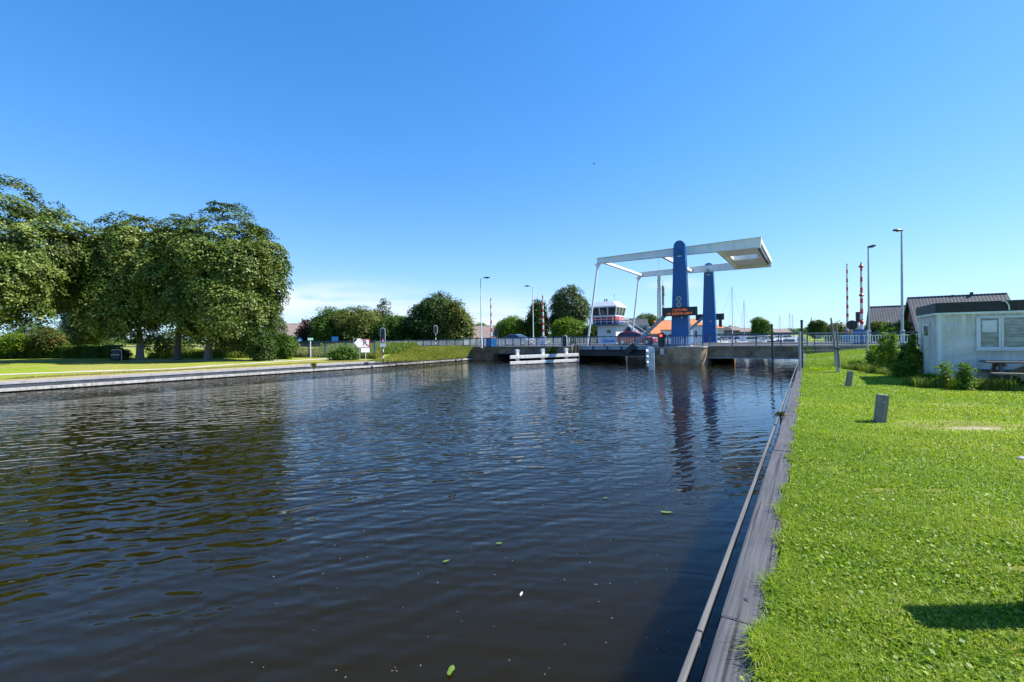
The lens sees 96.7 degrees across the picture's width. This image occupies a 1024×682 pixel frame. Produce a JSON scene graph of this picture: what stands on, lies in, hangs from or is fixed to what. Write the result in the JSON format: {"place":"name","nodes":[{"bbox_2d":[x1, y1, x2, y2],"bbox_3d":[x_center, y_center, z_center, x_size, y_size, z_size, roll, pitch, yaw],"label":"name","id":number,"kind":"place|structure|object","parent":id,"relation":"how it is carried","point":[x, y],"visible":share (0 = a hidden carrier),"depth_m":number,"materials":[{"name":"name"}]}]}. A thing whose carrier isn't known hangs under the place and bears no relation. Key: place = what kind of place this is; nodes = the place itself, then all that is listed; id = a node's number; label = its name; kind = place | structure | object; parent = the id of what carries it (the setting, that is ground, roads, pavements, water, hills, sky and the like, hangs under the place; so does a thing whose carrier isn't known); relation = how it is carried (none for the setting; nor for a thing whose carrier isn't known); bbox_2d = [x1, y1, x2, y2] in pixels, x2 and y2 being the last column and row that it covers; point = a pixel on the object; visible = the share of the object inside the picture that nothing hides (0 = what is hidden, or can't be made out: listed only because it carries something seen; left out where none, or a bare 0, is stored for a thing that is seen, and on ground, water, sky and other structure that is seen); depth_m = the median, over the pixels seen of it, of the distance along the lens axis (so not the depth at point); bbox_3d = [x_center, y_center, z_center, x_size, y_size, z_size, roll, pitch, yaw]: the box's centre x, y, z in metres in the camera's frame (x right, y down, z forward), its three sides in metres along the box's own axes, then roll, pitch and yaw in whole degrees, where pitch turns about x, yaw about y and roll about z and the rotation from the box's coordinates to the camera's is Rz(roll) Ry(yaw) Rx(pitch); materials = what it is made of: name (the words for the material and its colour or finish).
{"place":"outdoors","nodes":[
{"label":"outdoors","id":0,"kind":"place"},
{"bbox_2d":[0,358,331,374],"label":"path","id":1,"kind":"structure","parent":0,"point":[155,369],"depth_m":35.34,"materials":[{"name":"concrete"}]},
{"bbox_2d":[147,348,307,357],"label":"tall grass","id":2,"kind":"structure","parent":0,"point":[193,353],"depth_m":53.90,"materials":[{"name":"plant"}]},
{"bbox_2d":[120,343,618,346],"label":"road","id":3,"kind":"structure","parent":0,"point":[572,344],"depth_m":62.69,"materials":[{"name":"asphalt"}]},
{"bbox_2d":[370,339,471,345],"bbox_3d":[-14.173,0.308,64.871,21.490,0.950,0.100,-1,1,33],"label":"railing","id":4,"kind":"object","parent":3,"relation":"on","point":[425,343],"visible":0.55,"depth_m":62.96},
{"bbox_2d":[486,298,496,346],"bbox_3d":[-2.455,-2.171,53.479,0.750,5.680,1.212,-1,1,33],"label":"barrier","id":5,"kind":"object","parent":3,"relation":"on","point":[491,342],"visible":1,"depth_m":53.38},
{"bbox_2d":[502,334,533,345],"bbox_3d":[0.789,-0.151,57.977,3.986,1.415,2.060,-1,1,33],"label":"car","id":6,"kind":"object","parent":3,"relation":"on","point":[524,340],"visible":0.54,"depth_m":57.32,"materials":[{"name":"metal"}]},
{"bbox_2d":[0,337,806,681],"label":"water","id":7,"kind":"structure","parent":0,"point":[184,531],"depth_m":6.79,"materials":[{"name":"blue liquid"}]},
{"bbox_2d":[509,345,579,364],"bbox_3d":[3.453,2.013,46.255,8.412,2.950,0.499,-1,1,-27],"label":"timber fender","id":8,"kind":"object","parent":7,"relation":"in","point":[542,356],"visible":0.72,"depth_m":46.04,"materials":[{"name":"white paint"}]},
{"bbox_2d":[646,346,654,369],"bbox_3d":[11.853,1.965,39.082,0.625,2.908,8.039,-1,0,16],"label":"timber fender","id":9,"kind":"object","parent":7,"relation":"in","point":[650,358],"visible":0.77,"depth_m":35.38,"materials":[{"name":"white paint"}]},
{"bbox_2d":[653,346,723,364],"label":"bridge pier","id":10,"kind":"structure","parent":7,"relation":"in","point":[691,355],"depth_m":41.66,"materials":[{"name":"concrete"}]},
{"bbox_2d":[658,332,664,347],"bbox_3d":[13.879,-0.096,42.259,0.620,1.420,0.402,-1,1,33],"label":"traffic light","id":11,"kind":"object","parent":10,"relation":"on","point":[661,339],"visible":1,"depth_m":42.15,"materials":[{"name":"black plastic"}]},
{"bbox_2d":[576,237,771,355],"bbox_3d":[18.791,-4.127,51.475,17.730,11.050,17.720,-1,1,33],"label":"drawbridge","id":12,"kind":"object","parent":10,"relation":"on","point":[746,253],"visible":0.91,"depth_m":46.60,"materials":[{"name":"metal"}]},
{"bbox_2d":[575,336,650,345],"bbox_3d":[10.303,-0.006,46.980,8.240,1.000,0.100,-1,1,33],"label":"railing","id":13,"kind":"object","parent":12,"relation":"on","point":[589,344],"visible":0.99,"depth_m":47.04,"materials":[{"name":"metal"}]},
{"bbox_2d":[615,332,657,343],"bbox_3d":[13.926,-0.310,50.845,4.385,1.495,2.060,-1,1,33],"label":"car","id":14,"kind":"object","parent":12,"relation":"on","point":[628,339],"visible":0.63,"depth_m":50.35,"materials":[{"name":"red metal"}]},
{"bbox_2d":[662,306,697,316],"bbox_3d":[15.771,-2.759,42.802,3.200,0.820,0.450,-1,1,33],"label":"message sign","id":15,"kind":"object","parent":12,"relation":"attached to","point":[681,311],"visible":1,"depth_m":42.59,"materials":[{"name":"metal"}]},
{"bbox_2d":[651,335,702,345],"bbox_3d":[15.265,-0.007,42.278,4.690,1.000,0.100,-1,1,33],"label":"railing","id":16,"kind":"object","parent":10,"relation":"on","point":[685,340],"visible":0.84,"depth_m":42.01,"materials":[{"name":"metal"}]},
{"bbox_2d":[708,345,813,358],"bbox_3d":[26.218,0.829,46.972,8.090,1.190,17.900,-1,1,33],"label":"bridge span","id":17,"kind":"object","parent":10,"relation":"on","point":[751,351],"visible":0.73,"depth_m":39.75,"materials":[{"name":"concrete"}]},
{"bbox_2d":[709,333,807,344],"bbox_3d":[21.295,-0.131,39.719,7.590,1.000,0.100,-1,1,33],"label":"railing","id":18,"kind":"object","parent":17,"relation":"on","point":[780,343],"visible":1,"depth_m":39.29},
{"bbox_2d":[717,288,747,341],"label":"sailing boat","id":19,"kind":"object","parent":7,"relation":"on","point":[732,325],"visible":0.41,"depth_m":98.03,"materials":[{"name":"white paint"}]},
{"bbox_2d":[739,336,766,341],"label":"motor boat","id":20,"kind":"object","parent":7,"relation":"on","point":[744,338],"visible":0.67,"depth_m":100.04,"materials":[{"name":"white paint"}]},
{"bbox_2d":[0,335,1023,681],"bbox_3d":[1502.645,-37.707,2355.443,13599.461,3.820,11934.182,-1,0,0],"label":"ground","id":21,"kind":"structure","parent":0,"point":[8,367],"depth_m":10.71,"materials":[{"name":"plant"}]},
{"bbox_2d":[0,331,32,358],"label":"shrub","id":22,"kind":"object","parent":21,"relation":"on","point":[8,343],"visible":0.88,"depth_m":55.36,"materials":[{"name":"green plant"}]},
{"bbox_2d":[5,321,65,344],"bbox_3d":[-63.115,-0.174,60.286,6.376,5.364,5.168,-1,0,0],"label":"shrub","id":23,"kind":"object","parent":21,"relation":"on","point":[23,329],"visible":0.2,"depth_m":59.58,"materials":[{"name":"green plant"}]},
{"bbox_2d":[17,326,71,354],"bbox_3d":[-58.263,0.277,57.477,5.858,4.364,5.069,-1,0,0],"label":"shrub","id":24,"kind":"object","parent":21,"relation":"on","point":[45,337],"visible":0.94,"depth_m":56.00,"materials":[{"name":"green plant"}]},
{"bbox_2d":[0,174,110,333],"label":"lime tree","id":25,"kind":"object","parent":21,"relation":"on","point":[35,280],"visible":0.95,"depth_m":43.99,"materials":[{"name":"green plant"}]},
{"bbox_2d":[0,344,124,358],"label":"hedge","id":26,"kind":"object","parent":21,"relation":"on","point":[80,351],"visible":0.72,"depth_m":55.69,"materials":[{"name":"green plant"}]},
{"bbox_2d":[56,309,100,345],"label":"conifer","id":27,"kind":"object","parent":21,"relation":"on","point":[66,326],"visible":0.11,"depth_m":66.44,"materials":[{"name":"green plant"}]},
{"bbox_2d":[59,237,128,345],"bbox_3d":[-60.344,-6.333,65.891,12.031,17.550,11.291,-1,0,0],"label":"yew tree","id":28,"kind":"object","parent":21,"relation":"on","point":[80,333],"visible":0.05,"depth_m":64.53,"materials":[{"name":"green plant"}]},
{"bbox_2d":[111,349,121,359],"bbox_3d":[-43.037,1.522,49.535,0.936,1.210,0.625,-1,0,-20],"label":"litter bin","id":29,"kind":"object","parent":21,"relation":"on","point":[115,355],"visible":1,"depth_m":49.30,"materials":[{"name":"metal"}]},
{"bbox_2d":[106,345,134,359],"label":"shrub","id":30,"kind":"object","parent":21,"relation":"on","point":[126,354],"visible":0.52,"depth_m":51.32,"materials":[{"name":"green plant"}]},
{"bbox_2d":[63,210,178,359],"bbox_3d":[-42.325,-5.993,51.078,12.689,16.816,11.942,-1,0,0],"label":"lime tree","id":31,"kind":"object","parent":21,"relation":"on","point":[117,308],"visible":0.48,"depth_m":47.20,"materials":[{"name":"green plant"}]},
{"bbox_2d":[143,329,193,355],"bbox_3d":[-42.749,0.622,56.596,6.327,4.358,5.463,-1,0,0],"label":"shrub","id":32,"kind":"object","parent":21,"relation":"on","point":[167,343],"visible":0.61,"depth_m":55.38,"materials":[{"name":"green plant"}]},
{"bbox_2d":[126,213,224,359],"bbox_3d":[-36.093,-5.668,50.216,9.697,16.097,10.592,-1,1,-33],"label":"lime tree","id":33,"kind":"object","parent":21,"relation":"on","point":[155,286],"visible":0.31,"depth_m":46.62,"materials":[{"name":"green plant"}]},
{"bbox_2d":[0,359,376,381],"bbox_3d":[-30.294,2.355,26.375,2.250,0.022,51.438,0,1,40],"label":"verge","id":34,"kind":"structure","parent":21,"relation":"on","point":[161,372],"depth_m":32.30,"materials":[{"name":"plant"}]},
{"bbox_2d":[353,338,369,359],"bbox_3d":[-14.770,0.901,44.734,1.573,2.333,0.116,-1,1,-36],"label":"waterway sign","id":35,"kind":"object","parent":34,"relation":"on","point":[363,344],"visible":0.96,"depth_m":44.78,"materials":[{"name":"metal"}]},
{"bbox_2d":[151,200,293,359],"bbox_3d":[-30.390,-6.322,49.011,12.854,17.425,12.893,-1,0,0],"label":"lime tree","id":36,"kind":"object","parent":21,"relation":"on","point":[244,300],"visible":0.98,"depth_m":45.59,"materials":[{"name":"green plant"}]},
{"bbox_2d":[0,355,473,392],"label":"quay wall","id":37,"kind":"structure","parent":21,"relation":"on","point":[42,384],"depth_m":32.07,"materials":[{"name":"concrete"}]},
{"bbox_2d":[229,325,279,360],"bbox_3d":[-26.663,0.672,47.557,4.905,4.715,4.161,-1,0,0],"label":"shrub","id":38,"kind":"object","parent":21,"relation":"on","point":[256,342],"visible":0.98,"depth_m":46.67,"materials":[{"name":"green plant"}]},
{"bbox_2d":[266,303,288,336],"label":"poplar","id":39,"kind":"object","parent":21,"relation":"on","point":[282,324],"visible":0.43,"depth_m":73.52,"materials":[{"name":"green plant"}]},
{"bbox_2d":[270,332,300,358],"bbox_3d":[-25.283,0.718,50.640,4.086,3.411,3.410,-1,1,33],"label":"shrub","id":40,"kind":"object","parent":21,"relation":"on","point":[289,346],"visible":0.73,"depth_m":49.80,"materials":[{"name":"green plant"}]},
{"bbox_2d":[280,323,302,338],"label":"house","id":41,"kind":"structure","parent":21,"relation":"on","point":[291,327],"depth_m":98.92,"materials":[{"name":"paint"}]},
{"bbox_2d":[293,316,319,344],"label":"purple tree","id":42,"kind":"object","parent":21,"relation":"on","point":[301,333],"visible":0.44,"depth_m":82.86,"materials":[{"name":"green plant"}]},
{"bbox_2d":[305,306,349,344],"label":"round tree","id":43,"kind":"object","parent":21,"relation":"on","point":[323,328],"visible":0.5,"depth_m":79.08,"materials":[{"name":"green plant"}]},
{"bbox_2d":[295,341,375,356],"bbox_3d":[-20.168,1.033,52.098,11.852,2.145,0.886,-1,0,23],"label":"fence","id":44,"kind":"object","parent":21,"relation":"on","point":[302,345],"visible":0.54,"depth_m":52.97,"materials":[{"name":"metal"}]},
{"bbox_2d":[292,348,382,358],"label":"weeds","id":45,"kind":"object","parent":21,"relation":"on","point":[369,355],"visible":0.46,"depth_m":52.81,"materials":[{"name":"plant"}]},
{"bbox_2d":[325,345,358,360],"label":"shrub","id":46,"kind":"object","parent":21,"relation":"on","point":[345,353],"visible":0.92,"depth_m":46.77,"materials":[{"name":"green plant"}]},
{"bbox_2d":[332,305,382,340],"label":"round tree","id":47,"kind":"object","parent":21,"relation":"on","point":[359,322],"visible":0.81,"depth_m":76.98,"materials":[{"name":"green plant"}]},
{"bbox_2d":[311,340,429,353],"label":"tall grass","id":48,"kind":"structure","parent":21,"relation":"on","point":[395,347],"depth_m":59.58,"materials":[{"name":"plant"}]},
{"bbox_2d":[380,328,385,361],"bbox_3d":[-12.211,0.360,43.073,0.520,3.250,0.402,-1,0,-12],"label":"traffic light","id":49,"kind":"object","parent":21,"relation":"on","point":[382,338],"visible":1,"depth_m":43.02,"materials":[{"name":"black paint"}]},
{"bbox_2d":[375,298,394,318],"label":"slender tree","id":50,"kind":"object","parent":21,"relation":"on","point":[387,312],"visible":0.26,"depth_m":89.45,"materials":[{"name":"green plant"}]},
{"bbox_2d":[366,313,409,341],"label":"round tree","id":51,"kind":"object","parent":21,"relation":"on","point":[393,325],"visible":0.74,"depth_m":75.17,"materials":[{"name":"green plant"}]},
{"bbox_2d":[367,345,477,361],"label":"rough grass","id":52,"kind":"structure","parent":21,"relation":"on","point":[441,352],"depth_m":49.98,"materials":[{"name":"plant"}]},
{"bbox_2d":[402,290,454,344],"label":"tree","id":53,"kind":"object","parent":21,"relation":"on","point":[421,323],"visible":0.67,"depth_m":72.78,"materials":[{"name":"green plant"}]},
{"bbox_2d":[72,327,806,345],"bbox_3d":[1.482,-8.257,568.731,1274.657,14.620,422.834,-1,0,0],"label":"distant woods","id":54,"kind":"object","parent":21,"relation":"on","point":[790,329],"visible":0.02,"depth_m":522.26,"materials":[{"name":"green plant"}]},
{"bbox_2d":[436,297,477,344],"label":"willow tree","id":55,"kind":"object","parent":21,"relation":"on","point":[456,320],"visible":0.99,"depth_m":68.50,"materials":[{"name":"green plant"}]},
{"bbox_2d":[472,325,495,343],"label":"house","id":56,"kind":"structure","parent":21,"relation":"on","point":[485,331],"depth_m":90.92,"materials":[{"name":"brick"}]},
{"bbox_2d":[494,315,527,343],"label":"round tree","id":57,"kind":"object","parent":21,"relation":"on","point":[508,325],"visible":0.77,"depth_m":90.01,"materials":[{"name":"green plant"}]},
{"bbox_2d":[523,298,551,343],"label":"dark tree","id":58,"kind":"object","parent":21,"relation":"on","point":[536,313],"visible":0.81,"depth_m":88.71,"materials":[{"name":"green plant"}]},
{"bbox_2d":[471,346,614,360],"bbox_3d":[1.341,2.090,62.730,23.700,3.200,17.900,-1,1,33],"label":"bridge abutment","id":59,"kind":"object","parent":21,"relation":"on","point":[491,353],"visible":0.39,"depth_m":53.75,"materials":[{"name":"concrete"}]},
{"bbox_2d":[463,337,570,345],"bbox_3d":[0.105,0.078,53.174,14.990,1.000,0.100,-1,1,33],"label":"railing","id":60,"kind":"object","parent":59,"relation":"on","point":[507,341],"visible":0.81,"depth_m":52.51,"materials":[{"name":"metal"}]},
{"bbox_2d":[589,294,644,341],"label":"bridge house","id":61,"kind":"structure","parent":59,"relation":"on","point":[608,317],"depth_m":69.48,"materials":[{"name":"white paint"}]},
{"bbox_2d":[548,316,585,343],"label":"round tree","id":62,"kind":"object","parent":21,"relation":"on","point":[572,328],"visible":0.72,"depth_m":82.08,"materials":[{"name":"green plant"}]},
{"bbox_2d":[547,283,592,327],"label":"ash tree","id":63,"kind":"object","parent":21,"relation":"on","point":[577,308],"visible":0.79,"depth_m":89.66,"materials":[{"name":"green plant"}]},
{"bbox_2d":[580,322,597,341],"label":"dark tree","id":64,"kind":"object","parent":21,"relation":"on","point":[593,330],"visible":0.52,"depth_m":78.77,"materials":[{"name":"green plant"}]},
{"bbox_2d":[623,318,650,335],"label":"house","id":65,"kind":"structure","parent":21,"relation":"on","point":[643,323],"depth_m":101.02,"materials":[{"name":"brick"}]},
{"bbox_2d":[636,312,657,325],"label":"round tree","id":66,"kind":"object","parent":21,"relation":"on","point":[651,318],"visible":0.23,"depth_m":125.99,"materials":[{"name":"green plant"}]},
{"bbox_2d":[657,258,661,318],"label":"radio mast","id":67,"kind":"object","parent":21,"relation":"on","point":[659,296],"visible":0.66,"depth_m":164.72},
{"bbox_2d":[653,320,671,342],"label":"house","id":68,"kind":"structure","parent":21,"relation":"on","point":[664,326],"depth_m":118.61,"materials":[{"name":"white paint"}]},
{"bbox_2d":[690,319,701,342],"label":"house","id":69,"kind":"structure","parent":21,"relation":"on","point":[696,329],"depth_m":119.91,"materials":[{"name":"white paint"}]},
{"bbox_2d":[677,353,805,681],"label":"quay wall","id":70,"kind":"structure","parent":21,"relation":"on","point":[744,597],"depth_m":3.12,"materials":[{"name":"concrete"}]},
{"bbox_2d":[749,316,771,336],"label":"round tree","id":71,"kind":"object","parent":21,"relation":"on","point":[757,327],"visible":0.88,"depth_m":163.45,"materials":[{"name":"green plant"}]},
{"bbox_2d":[805,319,827,338],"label":"round tree","id":72,"kind":"object","parent":21,"relation":"on","point":[816,326],"visible":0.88,"depth_m":148.81,"materials":[{"name":"green plant"}]},
{"bbox_2d":[798,330,868,370],"bbox_3d":[14.606,0.458,20.557,5.098,1.830,0.084,-1,0,-25],"label":"fence","id":73,"kind":"object","parent":21,"relation":"on","point":[800,340],"visible":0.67,"depth_m":20.34,"materials":[{"name":"metal"}]},
{"bbox_2d":[830,318,840,371],"bbox_3d":[13.059,0.262,18.375,0.342,2.406,0.230,-1,0,23],"label":"wooden stake","id":74,"kind":"object","parent":21,"relation":"on","point":[836,352],"visible":0.91,"depth_m":18.32,"materials":[{"name":"wood"}]},
{"bbox_2d":[822,320,850,341],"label":"shrub","id":75,"kind":"object","parent":21,"relation":"on","point":[840,325],"visible":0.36,"depth_m":65.59,"materials":[{"name":"green plant"}]},
{"bbox_2d":[803,344,879,371],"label":"slope grass","id":76,"kind":"structure","parent":21,"relation":"on","point":[811,364],"depth_m":26.02,"materials":[{"name":"plant"}]},
{"bbox_2d":[845,371,853,386],"bbox_3d":[9.960,1.243,13.468,0.145,0.710,0.158,9,3,30],"label":"bollard","id":77,"kind":"object","parent":21,"relation":"on","point":[849,378],"visible":0.63,"depth_m":13.41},
{"bbox_2d":[815,341,917,352],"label":"retaining wall","id":78,"kind":"structure","parent":21,"relation":"on","point":[831,348],"depth_m":36.62,"materials":[{"name":"concrete"}]},
{"bbox_2d":[814,331,917,344],"bbox_3d":[31.306,-0.229,33.193,15.490,1.000,0.100,-1,1,33],"label":"railing","id":79,"kind":"object","parent":78,"relation":"on","point":[861,335],"visible":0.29,"depth_m":35.76,"materials":[{"name":"metal"}]},
{"bbox_2d":[863,344,879,366],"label":"shrub","id":80,"kind":"object","parent":21,"relation":"on","point":[870,359],"visible":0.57,"depth_m":19.84,"materials":[{"name":"green plant"}]},
{"bbox_2d":[864,320,884,340],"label":"shrub","id":81,"kind":"object","parent":21,"relation":"on","point":[874,326],"visible":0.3,"depth_m":55.44,"materials":[{"name":"green plant"}]},
{"bbox_2d":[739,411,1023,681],"bbox_3d":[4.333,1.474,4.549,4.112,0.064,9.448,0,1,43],"label":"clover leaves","id":82,"kind":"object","parent":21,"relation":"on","point":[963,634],"visible":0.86,"depth_m":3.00,"materials":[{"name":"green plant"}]},
{"bbox_2d":[873,394,889,422],"bbox_3d":[6.557,1.320,8.098,0.165,0.740,0.178,6,2,30],"label":"bollard","id":83,"kind":"object","parent":21,"relation":"on","point":[881,407],"visible":0.62,"depth_m":8.04,"materials":[{"name":"concrete"}]},
{"bbox_2d":[874,332,889,368],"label":"shrub","id":84,"kind":"object","parent":21,"relation":"on","point":[882,355],"visible":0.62,"depth_m":19.05,"materials":[{"name":"green plant"}]},
{"bbox_2d":[866,305,904,324],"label":"house","id":85,"kind":"structure","parent":21,"relation":"on","point":[892,314],"depth_m":60.38,"materials":[{"name":"tile"}]},
{"bbox_2d":[882,326,899,367],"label":"shrub","id":86,"kind":"object","parent":21,"relation":"on","point":[891,343],"visible":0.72,"depth_m":17.64,"materials":[{"name":"green plant"}]},
{"bbox_2d":[874,319,912,340],"bbox_3d":[43.709,-0.626,52.128,3.856,3.740,3.755,-1,0,0],"label":"shrub","id":87,"kind":"object","parent":21,"relation":"on","point":[885,326],"visible":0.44,"depth_m":51.55,"materials":[{"name":"green plant"}]},
{"bbox_2d":[892,229,904,344],"bbox_3d":[30.974,-4.272,36.471,0.843,9.415,0.380,-1,0,0],"label":"lamp post","id":88,"kind":"object","parent":21,"relation":"on","point":[902,304],"visible":0.95,"depth_m":36.40,"materials":[{"name":"metal"}]},
{"bbox_2d":[893,344,906,362],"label":"shrub","id":89,"kind":"object","parent":21,"relation":"on","point":[899,357],"visible":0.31,"depth_m":16.23,"materials":[{"name":"green plant"}]},
{"bbox_2d":[888,362,918,377],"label":"shrub","id":90,"kind":"object","parent":21,"relation":"on","point":[899,369],"visible":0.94,"depth_m":15.83,"materials":[{"name":"green plant"}]},
{"bbox_2d":[900,333,922,376],"bbox_3d":[13.986,0.648,15.912,0.740,1.841,0.659,-1,0,0],"label":"shrub","id":91,"kind":"object","parent":21,"relation":"on","point":[913,352],"visible":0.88,"depth_m":15.81,"materials":[{"name":"green plant"}]},
{"bbox_2d":[832,362,1023,390],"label":"weeds","id":92,"kind":"object","parent":21,"relation":"on","point":[985,384],"visible":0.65,"depth_m":12.74,"materials":[{"name":"plant"}]},
{"bbox_2d":[932,361,953,387],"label":"shrub","id":93,"kind":"object","parent":21,"relation":"on","point":[943,375],"visible":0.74,"depth_m":12.75,"materials":[{"name":"green plant"}]},
{"bbox_2d":[904,292,1010,340],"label":"house","id":94,"kind":"structure","parent":21,"relation":"on","point":[912,304],"depth_m":49.76,"materials":[{"name":"tile"}]},
{"bbox_2d":[951,362,979,389],"bbox_3d":[12.224,1.097,12.290,0.591,1.053,0.570,-1,0,0],"label":"shrub","id":95,"kind":"object","parent":21,"relation":"on","point":[964,381],"visible":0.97,"depth_m":12.23,"materials":[{"name":"green plant"}]},
{"bbox_2d":[915,299,1023,385],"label":"cabin","id":96,"kind":"object","parent":21,"relation":"on","point":[973,333],"visible":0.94,"depth_m":13.48,"materials":[{"name":"metal"}]},
{"bbox_2d":[924,323,930,373],"bbox_3d":[13.730,0.259,15.068,0.054,1.720,0.830,-1,1,33],"label":"door","id":97,"kind":"structure","parent":96,"relation":"in","point":[927,357],"depth_m":14.95,"materials":[{"name":"grey wood"}]},
{"bbox_2d":[976,316,1000,348],"bbox_3d":[13.901,-0.240,13.282,0.510,0.960,0.058,-1,1,33],"label":"window","id":98,"kind":"structure","parent":96,"relation":"in","point":[988,328],"depth_m":13.28,"materials":[{"name":"glass"}]},
{"bbox_2d":[1001,315,1023,348],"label":"window","id":99,"kind":"structure","parent":96,"relation":"in","point":[1012,329],"depth_m":13.01,"materials":[{"name":"glass"}]},
{"bbox_2d":[975,360,1023,383],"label":"picnic table","id":100,"kind":"object","parent":21,"relation":"on","point":[1000,371],"visible":0.94,"depth_m":12.38,"materials":[{"name":"wood"}]},
{"bbox_2d":[0,0,1023,341],"label":"sky","id":101,"kind":"structure","parent":0,"point":[401,152],"materials":[{"name":"blue"}]},
{"bbox_2d":[665,341,915,345],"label":"road","id":102,"kind":"structure","parent":0,"point":[743,343],"depth_m":46.91,"materials":[{"name":"asphalt"}]},
{"bbox_2d":[841,264,852,341],"bbox_3d":[35.344,-3.988,47.969,1.100,8.278,0.912,-1,1,33],"label":"barrier","id":103,"kind":"object","parent":102,"relation":"on","point":[847,313],"visible":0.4,"depth_m":47.89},
{"bbox_2d":[852,262,871,342],"bbox_3d":[30.320,-3.275,39.474,1.250,7.133,0.912,-1,1,33],"label":"barrier","id":104,"kind":"object","parent":102,"relation":"on","point":[861,295],"visible":0.81,"depth_m":39.38,"materials":[{"name":"metal"}]},
{"bbox_2d":[867,245,875,342],"bbox_3d":[30.148,-3.797,38.154,0.380,8.462,0.898,-1,0,0],"label":"lamp post","id":105,"kind":"object","parent":102,"relation":"on","point":[871,246],"visible":0.91,"depth_m":38.41,"materials":[{"name":"metal"}]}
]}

